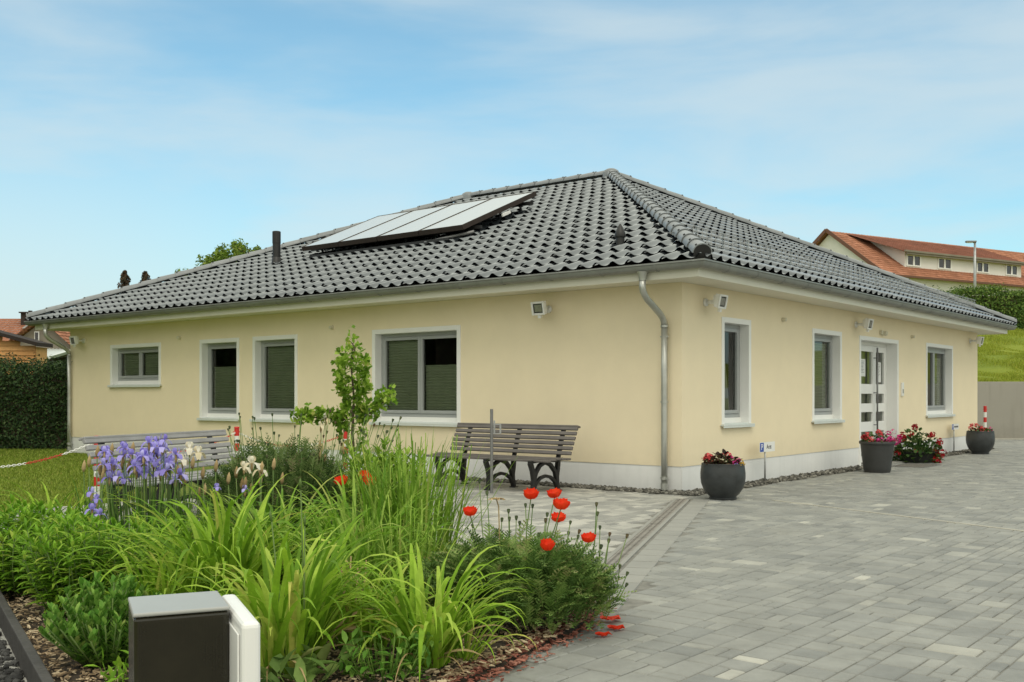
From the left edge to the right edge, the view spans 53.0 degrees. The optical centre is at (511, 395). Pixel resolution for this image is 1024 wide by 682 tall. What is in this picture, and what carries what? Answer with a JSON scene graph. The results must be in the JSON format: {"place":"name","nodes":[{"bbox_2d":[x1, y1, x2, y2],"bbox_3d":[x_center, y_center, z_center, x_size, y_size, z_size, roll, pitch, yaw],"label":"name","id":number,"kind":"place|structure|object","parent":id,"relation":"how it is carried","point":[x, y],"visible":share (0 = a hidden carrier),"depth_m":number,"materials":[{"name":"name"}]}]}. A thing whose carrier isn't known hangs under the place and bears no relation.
{"place":"outdoors","nodes":[
{"label":"outdoors","id":0,"kind":"place"},
{"bbox_2d":[0,310,32,340],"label":"red roofed house","id":1,"kind":"structure","parent":0,"point":[17,330],"depth_m":46.13,"materials":[{"name":"tile"}]},
{"bbox_2d":[0,330,52,372],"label":"timber shed","id":2,"kind":"structure","parent":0,"point":[14,347],"depth_m":28.00,"materials":[{"name":"orange wood"}]},
{"bbox_2d":[9,326,69,373],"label":"neighboring house","id":3,"kind":"structure","parent":0,"point":[61,337],"depth_m":36.00,"materials":[{"name":"red"}]},
{"bbox_2d":[34,332,39,340],"bbox_3d":[-16.625,-2.076,35.962,0.164,0.314,0.065,0,0,0],"label":"window","id":4,"kind":"structure","parent":3,"relation":"in","point":[36,334],"depth_m":35.95,"materials":[{"name":"white paint"}]},
{"bbox_2d":[0,449,349,510],"bbox_3d":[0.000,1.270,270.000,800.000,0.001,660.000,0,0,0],"label":"ground","id":5,"kind":"structure","parent":0,"point":[195,469],"depth_m":15.15,"materials":[{"name":"green plant"}]},
{"bbox_2d":[0,352,66,449],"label":"hedge","id":6,"kind":"object","parent":5,"relation":"on","point":[33,409],"visible":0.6,"depth_m":24.07,"materials":[{"name":"green plant"}]},
{"bbox_2d":[0,448,142,511],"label":"lawn grass","id":7,"kind":"structure","parent":5,"relation":"on","point":[67,470],"depth_m":16.04,"materials":[{"name":"green plant"}]},
{"bbox_2d":[94,443,99,494],"bbox_3d":[-5.170,0.875,12.800,0.094,0.750,0.084,0,0,-41],"label":"chain post","id":8,"kind":"object","parent":7,"relation":"on","point":[98,486],"visible":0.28,"depth_m":12.77,"materials":[{"name":"red plastic"}]},
{"bbox_2d":[1,444,91,467],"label":"barrier chain","id":9,"kind":"object","parent":8,"relation":"hanging from","point":[3,466],"visible":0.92,"depth_m":12.33,"materials":[{"name":"red plastic"}]},
{"bbox_2d":[116,270,130,294],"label":"conifer","id":10,"kind":"object","parent":5,"relation":"on","point":[125,278],"visible":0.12,"depth_m":59.86,"materials":[{"name":"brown plant"}]},
{"bbox_2d":[140,271,150,287],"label":"conifer","id":11,"kind":"object","parent":5,"relation":"on","point":[145,276],"visible":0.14,"depth_m":59.90,"materials":[{"name":"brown plant"}]},
{"bbox_2d":[175,238,260,276],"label":"broadleaf tree","id":12,"kind":"object","parent":5,"relation":"on","point":[237,248],"visible":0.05,"depth_m":51.16,"materials":[{"name":"green plant"}]},
{"bbox_2d":[233,427,239,458],"bbox_3d":[-4.070,0.855,15.200,0.094,0.790,0.084,0,0,-41],"label":"chain post","id":13,"kind":"object","parent":5,"relation":"on","point":[236,431],"visible":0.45,"depth_m":15.17,"materials":[{"name":"red plastic"}]},
{"bbox_2d":[239,433,342,446],"bbox_3d":[-3.310,0.655,15.475,1.633,0.252,0.031,0,0,-20],"label":"barrier chain","id":14,"kind":"object","parent":13,"relation":"hanging from","point":[291,445],"visible":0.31,"depth_m":15.57,"materials":[{"name":"red plastic"}]},
{"bbox_2d":[343,431,347,475],"bbox_3d":[-2.550,0.885,15.750,0.094,0.730,0.084,0,0,41],"label":"chain post","id":15,"kind":"object","parent":5,"relation":"on","point":[345,435],"visible":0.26,"depth_m":15.72,"materials":[{"name":"red plastic"}]},
{"bbox_2d":[24,168,1016,490],"bbox_3d":[0.551,-1.778,23.500,16.859,6.257,15.426,0,0,39],"label":"bungalow","id":16,"kind":"object","parent":5,"relation":"on","point":[638,360],"visible":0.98,"depth_m":16.61,"materials":[{"name":"beige paint"}]},
{"bbox_2d":[69,336,84,346],"bbox_3d":[-9.452,-1.169,22.373,0.224,0.240,0.291,0,0,39],"label":"floodlight","id":17,"kind":"object","parent":16,"relation":"attached to","point":[74,340],"visible":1,"depth_m":22.29,"materials":[{"name":"white plastic"}]},
{"bbox_2d":[107,342,161,386],"bbox_3d":[-7.729,-0.617,21.284,1.950,0.895,0.275,0,0,39],"label":"window","id":18,"kind":"structure","parent":16,"relation":"in","point":[134,376],"depth_m":21.42,"materials":[{"name":"grey plastic"}]},
{"bbox_2d":[197,338,238,420],"bbox_3d":[-5.478,-0.295,19.478,1.300,1.550,0.275,0,0,39],"label":"window","id":19,"kind":"structure","parent":16,"relation":"in","point":[226,385],"depth_m":19.71,"materials":[{"name":"grey plastic"}]},
{"bbox_2d":[249,334,297,422],"bbox_3d":[-4.191,-0.295,18.450,1.320,1.550,0.275,0,0,39],"label":"window","id":20,"kind":"structure","parent":16,"relation":"in","point":[282,349],"depth_m":18.64,"materials":[{"name":"grey plastic"}]},
{"bbox_2d":[369,325,460,426],"bbox_3d":[-1.479,-0.295,16.275,1.990,1.550,0.275,0,0,39],"label":"window","id":21,"kind":"structure","parent":16,"relation":"in","point":[407,365],"depth_m":16.38,"materials":[{"name":"grey plastic"}]},
{"bbox_2d":[302,191,536,257],"bbox_3d":[-1.933,-3.384,20.598,4.695,1.208,2.262,0,0,39],"label":"solar array","id":22,"kind":"object","parent":16,"relation":"on","point":[444,219],"visible":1,"depth_m":20.10,"materials":[{"name":"white glass"}]},
{"bbox_2d":[531,301,551,317],"bbox_3d":[0.434,-1.199,14.449,0.224,0.240,0.291,0,0,39],"label":"floodlight","id":23,"kind":"object","parent":16,"relation":"attached to","point":[539,308],"visible":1,"depth_m":14.37,"materials":[{"name":"white plastic"}]},
{"bbox_2d":[703,293,727,311],"bbox_3d":[2.688,-1.219,13.623,0.291,0.240,0.224,0,0,39],"label":"floodlight","id":24,"kind":"object","parent":16,"relation":"attached to","point":[719,301],"visible":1,"depth_m":13.56,"materials":[{"name":"white plastic"}]},
{"bbox_2d":[721,317,754,427],"bbox_3d":[3.067,-0.315,14.499,0.324,1.530,0.960,0,0,39],"label":"window","id":25,"kind":"structure","parent":16,"relation":"in","point":[740,416],"depth_m":14.73,"materials":[{"name":"grey plastic"}]},
{"bbox_2d":[811,328,844,423],"bbox_3d":[5.149,-0.310,17.060,0.275,1.540,1.320,0,0,39],"label":"window","id":26,"kind":"structure","parent":16,"relation":"in","point":[821,414],"depth_m":17.42,"materials":[{"name":"grey plastic"}]},
{"bbox_2d":[854,318,873,331],"bbox_3d":[6.128,-1.219,17.914,0.291,0.240,0.224,0,0,39],"label":"floodlight","id":27,"kind":"object","parent":16,"relation":"attached to","point":[867,323],"visible":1,"depth_m":17.85,"materials":[{"name":"white plastic"}]},
{"bbox_2d":[859,335,906,465],"bbox_3d":[6.753,0.120,18.974,0.660,2.360,2.075,0,0,39],"label":"door","id":28,"kind":"structure","parent":16,"relation":"in","point":[871,371],"depth_m":19.48,"materials":[{"name":"white paint"}]},
{"bbox_2d":[879,330,887,335],"bbox_3d":[6.867,-1.150,18.997,0.207,0.100,0.095,0,0,-35],"label":"motion detector","id":29,"kind":"object","parent":16,"relation":"attached to","point":[883,332],"visible":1,"depth_m":18.98,"materials":[{"name":"beige plastic"}]},
{"bbox_2d":[901,382,903,395],"bbox_3d":[7.567,-0.120,19.914,0.032,0.260,0.120,0,0,39],"label":"intercom","id":30,"kind":"object","parent":16,"relation":"attached to","point":[902,388],"visible":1,"depth_m":19.87,"materials":[{"name":"white plastic"}]},
{"bbox_2d":[926,343,955,417],"bbox_3d":[9.021,-0.312,21.888,0.275,1.545,1.940,0,0,39],"label":"window","id":31,"kind":"structure","parent":16,"relation":"in","point":[935,409],"depth_m":22.38,"materials":[{"name":"grey plastic"}]},
{"bbox_2d":[969,336,983,346],"bbox_3d":[10.632,-1.229,23.532,0.291,0.240,0.224,0,0,39],"label":"floodlight","id":32,"kind":"object","parent":16,"relation":"attached to","point":[979,340],"visible":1,"depth_m":23.47,"materials":[{"name":"white plastic"}]},
{"bbox_2d":[409,448,994,495],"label":"gravel","id":33,"kind":"structure","parent":5,"relation":"on","point":[748,484],"depth_m":14.48,"materials":[{"name":"grey gravel"}]},
{"bbox_2d":[760,441,774,480],"bbox_3d":[3.659,0.985,14.778,0.036,0.630,0.500,0,0,39],"label":"parking sign","id":34,"kind":"object","parent":33,"relation":"on","point":[765,447],"visible":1,"depth_m":14.74,"materials":[{"name":"metal"}]},
{"bbox_2d":[952,424,958,451],"bbox_3d":[9.629,0.960,22.358,0.036,0.680,0.500,0,0,39],"label":"parking sign","id":35,"kind":"object","parent":33,"relation":"on","point":[955,427],"visible":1,"depth_m":22.32,"materials":[{"name":"metal"}]},
{"bbox_2d":[478,439,1023,681],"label":"paved yard","id":36,"kind":"structure","parent":5,"relation":"on","point":[727,554],"depth_m":6.62,"materials":[{"name":"concrete"}]},
{"bbox_2d":[421,607,616,681],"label":"petal litter","id":37,"kind":"object","parent":36,"relation":"on","point":[517,661],"visible":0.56,"depth_m":4.87,"materials":[{"name":"red plant"}]},
{"bbox_2d":[595,631,611,635],"bbox_3d":[0.475,1.233,5.318,0.094,0.022,0.055,0,0,0],"label":"fallen petal","id":38,"kind":"object","parent":36,"relation":"on","point":[602,633],"visible":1,"depth_m":5.32,"materials":[{"name":"red plant"}]},
{"bbox_2d":[600,615,620,619],"bbox_3d":[0.546,1.233,5.694,0.116,0.022,0.080,0,0,0],"label":"fallen petal","id":39,"kind":"object","parent":36,"relation":"on","point":[611,617],"visible":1,"depth_m":5.71,"materials":[{"name":"red plant"}]},
{"bbox_2d":[607,624,624,629],"bbox_3d":[0.554,1.233,5.472,0.097,0.022,0.067,0,0,0],"label":"fallen petal","id":40,"kind":"object","parent":36,"relation":"on","point":[614,627],"visible":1,"depth_m":5.48,"materials":[{"name":"red plant"}]},
{"bbox_2d":[700,462,745,499],"bbox_3d":[2.540,1.032,12.380,0.536,0.435,0.536,0,0,0],"label":"flower pot","id":41,"kind":"object","parent":36,"relation":"on","point":[722,481],"visible":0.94,"depth_m":12.17,"materials":[{"name":"ceramic"}]},
{"bbox_2d":[703,449,744,464],"bbox_3d":[2.547,0.772,12.380,0.536,0.265,0.493,0,0,0],"label":"potted begonia","id":42,"kind":"object","parent":41,"relation":"in","point":[709,458],"visible":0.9,"depth_m":12.28,"materials":[{"name":"red plant"}]},
{"bbox_2d":[859,441,895,472],"bbox_3d":[5.940,0.998,16.720,0.566,0.505,0.566,0,0,0],"label":"flower pot","id":43,"kind":"object","parent":36,"relation":"on","point":[877,457],"visible":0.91,"depth_m":16.52,"materials":[{"name":"grey plastic"}]},
{"bbox_2d":[860,429,900,444],"bbox_3d":[5.963,0.686,16.711,0.600,0.288,0.576,0,0,0],"label":"potted petunia","id":44,"kind":"object","parent":43,"relation":"in","point":[867,438],"visible":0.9,"depth_m":16.61,"materials":[{"name":"pink plant"}]},
{"bbox_2d":[773,500,1023,531],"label":"paving seam","id":45,"kind":"object","parent":36,"relation":"on","point":[905,516],"visible":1,"depth_m":10.57,"materials":[{"name":"grey concrete"}]},
{"bbox_2d":[897,451,936,462],"bbox_3d":[7.595,1.147,19.300,0.760,0.205,0.760,0,0,0],"label":"planter bowl","id":46,"kind":"object","parent":36,"relation":"on","point":[917,459],"visible":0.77,"depth_m":19.02,"materials":[{"name":"grey plastic"}]},
{"bbox_2d":[892,424,946,462],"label":"geranium bush","id":47,"kind":"object","parent":46,"relation":"in","point":[920,447],"visible":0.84,"depth_m":19.09,"materials":[{"name":"green plant"}]},
{"bbox_2d":[892,463,941,467],"bbox_3d":[7.188,1.245,18.296,0.600,0.006,1.000,0,0,39],"label":"floor grate","id":48,"kind":"object","parent":36,"relation":"on","point":[918,465],"visible":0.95,"depth_m":18.23,"materials":[{"name":"metal"}]},
{"bbox_2d":[966,431,994,453],"bbox_3d":[10.000,1.005,21.950,0.570,0.490,0.570,0,0,0],"label":"flower pot","id":49,"kind":"object","parent":36,"relation":"on","point":[980,442],"visible":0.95,"depth_m":21.74,"materials":[{"name":"ceramic"}]},
{"bbox_2d":[968,423,992,430],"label":"potted geranium","id":50,"kind":"object","parent":49,"relation":"in","point":[972,428],"visible":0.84,"depth_m":21.90,"materials":[{"name":"red plant"}]},
{"bbox_2d":[983,406,986,428],"bbox_3d":[11.300,0.750,24.550,0.094,1.000,0.084,0,0,-41],"label":"chain post","id":51,"kind":"object","parent":36,"relation":"on","point":[984,417],"visible":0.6,"depth_m":24.52,"materials":[{"name":"red plastic"}]},
{"bbox_2d":[977,382,1023,439],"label":"retaining wall","id":52,"kind":"structure","parent":5,"relation":"on","point":[1003,402],"depth_m":29.28,"materials":[{"name":"beige concrete"}]},
{"bbox_2d":[1,543,595,681],"bbox_3d":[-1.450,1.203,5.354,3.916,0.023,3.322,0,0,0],"label":"bark mulch","id":53,"kind":"object","parent":0,"point":[30,631],"visible":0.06,"depth_m":4.78,"materials":[{"name":"brown wood"}]},
{"bbox_2d":[0,591,53,681],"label":"edging board","id":54,"kind":"object","parent":53,"relation":"on","point":[32,666],"visible":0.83,"depth_m":4.75,"materials":[{"name":"grey concrete"}]},
{"bbox_2d":[0,493,90,597],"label":"phlox plant","id":55,"kind":"object","parent":53,"relation":"on","point":[8,520],"visible":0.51,"depth_m":6.21,"materials":[{"name":"green plant"}]},
{"bbox_2d":[0,480,135,539],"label":"daylily","id":56,"kind":"object","parent":53,"relation":"on","point":[76,505],"visible":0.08,"depth_m":7.58,"materials":[{"name":"green plant"}]},
{"bbox_2d":[7,506,158,617],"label":"phlox plant","id":57,"kind":"object","parent":53,"relation":"on","point":[60,578],"visible":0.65,"depth_m":5.54,"materials":[{"name":"green plant"}]},
{"bbox_2d":[62,443,120,551],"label":"iris clump","id":58,"kind":"object","parent":53,"relation":"on","point":[89,462],"visible":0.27,"depth_m":7.42,"materials":[{"name":"green plant"}]},
{"bbox_2d":[82,487,114,567],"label":"iris clump","id":59,"kind":"object","parent":53,"relation":"on","point":[91,506],"visible":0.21,"depth_m":6.10,"materials":[{"name":"purple plant"}]},
{"bbox_2d":[38,570,161,670],"bbox_3d":[-1.824,0.998,4.619,0.580,0.430,0.550,0,0,0],"label":"sedum","id":60,"kind":"object","parent":53,"relation":"on","point":[91,627],"visible":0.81,"depth_m":4.50,"materials":[{"name":"green plant"}]},
{"bbox_2d":[83,647,128,681],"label":"leafy weed","id":61,"kind":"object","parent":53,"relation":"on","point":[118,663],"visible":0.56,"depth_m":4.29,"materials":[{"name":"green plant"}]},
{"bbox_2d":[74,434,219,575],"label":"iris clump","id":62,"kind":"object","parent":53,"relation":"on","point":[144,456],"visible":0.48,"depth_m":6.76,"materials":[{"name":"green plant"}]},
{"bbox_2d":[59,528,256,612],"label":"daylily","id":63,"kind":"object","parent":53,"relation":"on","point":[165,589],"visible":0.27,"depth_m":5.05,"materials":[{"name":"green plant"}]},
{"bbox_2d":[129,507,215,592],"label":"phlox plant","id":64,"kind":"object","parent":53,"relation":"on","point":[174,526],"visible":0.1,"depth_m":6.10,"materials":[{"name":"green plant"}]},
{"bbox_2d":[167,441,235,549],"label":"iris clump","id":65,"kind":"object","parent":53,"relation":"on","point":[196,449],"visible":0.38,"depth_m":7.00,"materials":[{"name":"green plant"}]},
{"bbox_2d":[54,471,358,593],"bbox_3d":[-1.565,0.863,5.376,1.555,0.924,1.565,0,0,0],"label":"daylily","id":66,"kind":"object","parent":53,"relation":"on","point":[240,550],"visible":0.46,"depth_m":5.26,"materials":[{"name":"green plant"}]},
{"bbox_2d":[196,466,254,538],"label":"iris clump","id":67,"kind":"object","parent":53,"relation":"on","point":[216,485],"visible":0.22,"depth_m":7.04,"materials":[{"name":"green plant"}]},
{"bbox_2d":[226,456,283,539],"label":"iris clump","id":68,"kind":"object","parent":53,"relation":"on","point":[252,463],"visible":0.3,"depth_m":7.15,"materials":[{"name":"green plant"}]},
{"bbox_2d":[147,471,377,591],"bbox_3d":[-1.431,0.862,6.319,1.471,0.755,1.345,0,0,27],"label":"daylily","id":69,"kind":"object","parent":53,"relation":"on","point":[236,513],"visible":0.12,"depth_m":6.34,"materials":[{"name":"green plant"}]},
{"bbox_2d":[108,478,428,680],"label":"daylily","id":70,"kind":"object","parent":53,"relation":"on","point":[287,623],"visible":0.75,"depth_m":4.42,"materials":[{"name":"green plant"}]},
{"bbox_2d":[192,408,401,533],"bbox_3d":[-1.720,0.652,8.089,1.687,1.114,1.169,0,0,0],"label":"grey green shrub","id":71,"kind":"object","parent":53,"relation":"on","point":[300,460],"visible":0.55,"depth_m":7.89,"materials":[{"name":"green plant"}]},
{"bbox_2d":[260,631,365,681],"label":"leafy weed","id":72,"kind":"object","parent":53,"relation":"on","point":[304,662],"visible":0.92,"depth_m":4.30,"materials":[{"name":"green plant"}]},
{"bbox_2d":[315,413,344,482],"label":"iris clump","id":73,"kind":"object","parent":53,"relation":"on","point":[321,428],"visible":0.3,"depth_m":8.22,"materials":[{"name":"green plant"}]},
{"bbox_2d":[289,325,397,464],"bbox_3d":[-1.384,0.313,8.500,0.888,1.796,0.360,0,0,0],"label":"ginkgo sapling","id":74,"kind":"object","parent":53,"relation":"on","point":[360,408],"visible":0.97,"depth_m":8.46,"materials":[{"name":"green plant"}]},
{"bbox_2d":[248,498,441,618],"bbox_3d":[-0.920,0.887,5.515,1.164,0.657,1.151,0,0,0],"label":"daylily","id":75,"kind":"object","parent":53,"relation":"on","point":[357,555],"visible":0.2,"depth_m":5.54,"materials":[{"name":"green plant"}]},
{"bbox_2d":[325,470,375,527],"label":"poppy plant","id":76,"kind":"object","parent":53,"relation":"on","point":[338,478],"visible":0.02,"depth_m":7.30,"materials":[{"name":"red plant"}]},
{"bbox_2d":[232,456,471,584],"bbox_3d":[-0.971,0.823,6.191,1.510,0.890,1.594,0,0,0],"label":"daylily","id":77,"kind":"object","parent":53,"relation":"on","point":[346,514],"visible":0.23,"depth_m":6.23,"materials":[{"name":"green plant"}]},
{"bbox_2d":[338,556,373,620],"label":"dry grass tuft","id":78,"kind":"object","parent":53,"relation":"on","point":[355,579],"visible":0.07,"depth_m":5.04,"materials":[{"name":"green plant"}]},
{"bbox_2d":[258,547,468,650],"bbox_3d":[-0.711,0.985,4.950,1.056,0.484,0.925,0,0,0],"label":"daylily","id":79,"kind":"object","parent":53,"relation":"on","point":[368,627],"visible":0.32,"depth_m":4.86,"materials":[{"name":"green plant"}]},
{"bbox_2d":[343,436,427,514],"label":"phlox plant","id":80,"kind":"object","parent":53,"relation":"on","point":[379,456],"visible":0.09,"depth_m":7.61,"materials":[{"name":"green plant"}]},
{"bbox_2d":[337,619,440,681],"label":"leafy weed","id":81,"kind":"object","parent":53,"relation":"on","point":[365,653],"visible":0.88,"depth_m":4.40,"materials":[{"name":"green plant"}]},
{"bbox_2d":[328,495,483,613],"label":"tall grass plant","id":82,"kind":"object","parent":53,"relation":"on","point":[422,545],"depth_m":5.63,"materials":[{"name":"green plant"}]},
{"bbox_2d":[320,427,519,575],"bbox_3d":[-0.665,0.705,6.686,1.367,1.013,1.297,0,0,29],"label":"tall grass plant","id":83,"kind":"object","parent":53,"relation":"on","point":[405,492],"depth_m":6.59,"materials":[{"name":"green plant"}]},
{"bbox_2d":[302,526,538,681],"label":"daylily","id":84,"kind":"object","parent":53,"relation":"on","point":[445,620],"visible":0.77,"depth_m":4.57,"materials":[{"name":"green plant"}]},
{"bbox_2d":[394,582,536,662],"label":"daylily","id":85,"kind":"object","parent":53,"relation":"on","point":[464,655],"visible":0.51,"depth_m":4.67,"materials":[{"name":"green plant"}]},
{"bbox_2d":[405,479,636,633],"bbox_3d":[0.037,0.849,5.513,1.169,0.718,1.184,0,0,41],"label":"poppy plant","id":86,"kind":"object","parent":53,"relation":"on","point":[567,577],"visible":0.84,"depth_m":5.31,"materials":[{"name":"green plant"}]},
{"bbox_2d":[0,479,687,681],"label":"patio paving","id":87,"kind":"structure","parent":0,"point":[621,513],"depth_m":11.15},
{"bbox_2d":[0,632,24,681],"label":"gravel","id":88,"kind":"structure","parent":87,"relation":"on","point":[7,674],"depth_m":4.66,"materials":[{"name":"grey gravel"}]},
{"bbox_2d":[78,429,235,515],"bbox_3d":[-3.355,0.823,10.628,0.790,0.866,2.220,0,0,20],"label":"park bench","id":89,"kind":"object","parent":87,"relation":"on","point":[208,434],"visible":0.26,"depth_m":10.66,"materials":[{"name":"weathered grey wood"},{"name":"black cast iron"}]},
{"bbox_2d":[490,409,500,492],"bbox_3d":[-0.208,0.738,13.120,0.143,1.125,0.042,0,0,0],"label":"steel pole","id":90,"kind":"object","parent":87,"relation":"on","point":[491,447],"visible":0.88,"depth_m":13.10,"materials":[{"name":"grey metal"}]},
{"bbox_2d":[426,423,580,490],"bbox_3d":[-0.164,0.823,13.815,2.100,0.866,0.790,0,0,39],"label":"park bench","id":91,"kind":"object","parent":87,"relation":"on","point":[531,460],"visible":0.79,"depth_m":13.79,"materials":[{"name":"wood"}]},
{"bbox_2d":[601,498,689,573],"bbox_3d":[1.201,1.264,9.305,0.185,0.033,6.462,0,0,15],"label":"drain channel","id":92,"kind":"object","parent":87,"relation":"on","point":[639,539],"visible":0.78,"depth_m":9.16,"materials":[{"name":"concrete"}]},
{"bbox_2d":[0,0,1023,332],"label":"sky","id":93,"kind":"structure","parent":0,"point":[137,136],"materials":[{"name":"blue"}]},
{"bbox_2d":[1,449,1023,681],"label":"paving bedding","id":94,"kind":"object","parent":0,"point":[631,603],"depth_m":6.04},
{"bbox_2d":[128,591,259,681],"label":"equipment box","id":95,"kind":"object","parent":94,"relation":"on","point":[210,636],"visible":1,"depth_m":1.44,"materials":[{"name":"plastic"}]},
{"bbox_2d":[595,499,708,611],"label":"border paving","id":96,"kind":"structure","parent":0,"point":[640,564],"depth_m":8.28,"materials":[{"name":"grey concrete"}]},
{"bbox_2d":[977,328,1023,381],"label":"grass slope","id":97,"kind":"structure","parent":0,"point":[983,368],"depth_m":35.53,"materials":[{"name":"green plant"}]},
{"bbox_2d":[812,228,1023,295],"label":"dormer house","id":98,"kind":"structure","parent":97,"relation":"on","point":[944,267],"depth_m":70.33,"materials":[{"name":"beige ceramic"}]},
{"bbox_2d":[965,241,976,295],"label":"street lamp","id":99,"kind":"object","parent":97,"relation":"on","point":[974,277],"visible":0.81,"depth_m":57.94,"materials":[{"name":"metal"}]},
{"bbox_2d":[932,283,1023,330],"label":"hedge","id":100,"kind":"object","parent":97,"relation":"on","point":[1008,302],"visible":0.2,"depth_m":46.57,"materials":[{"name":"green plant"}]}
]}

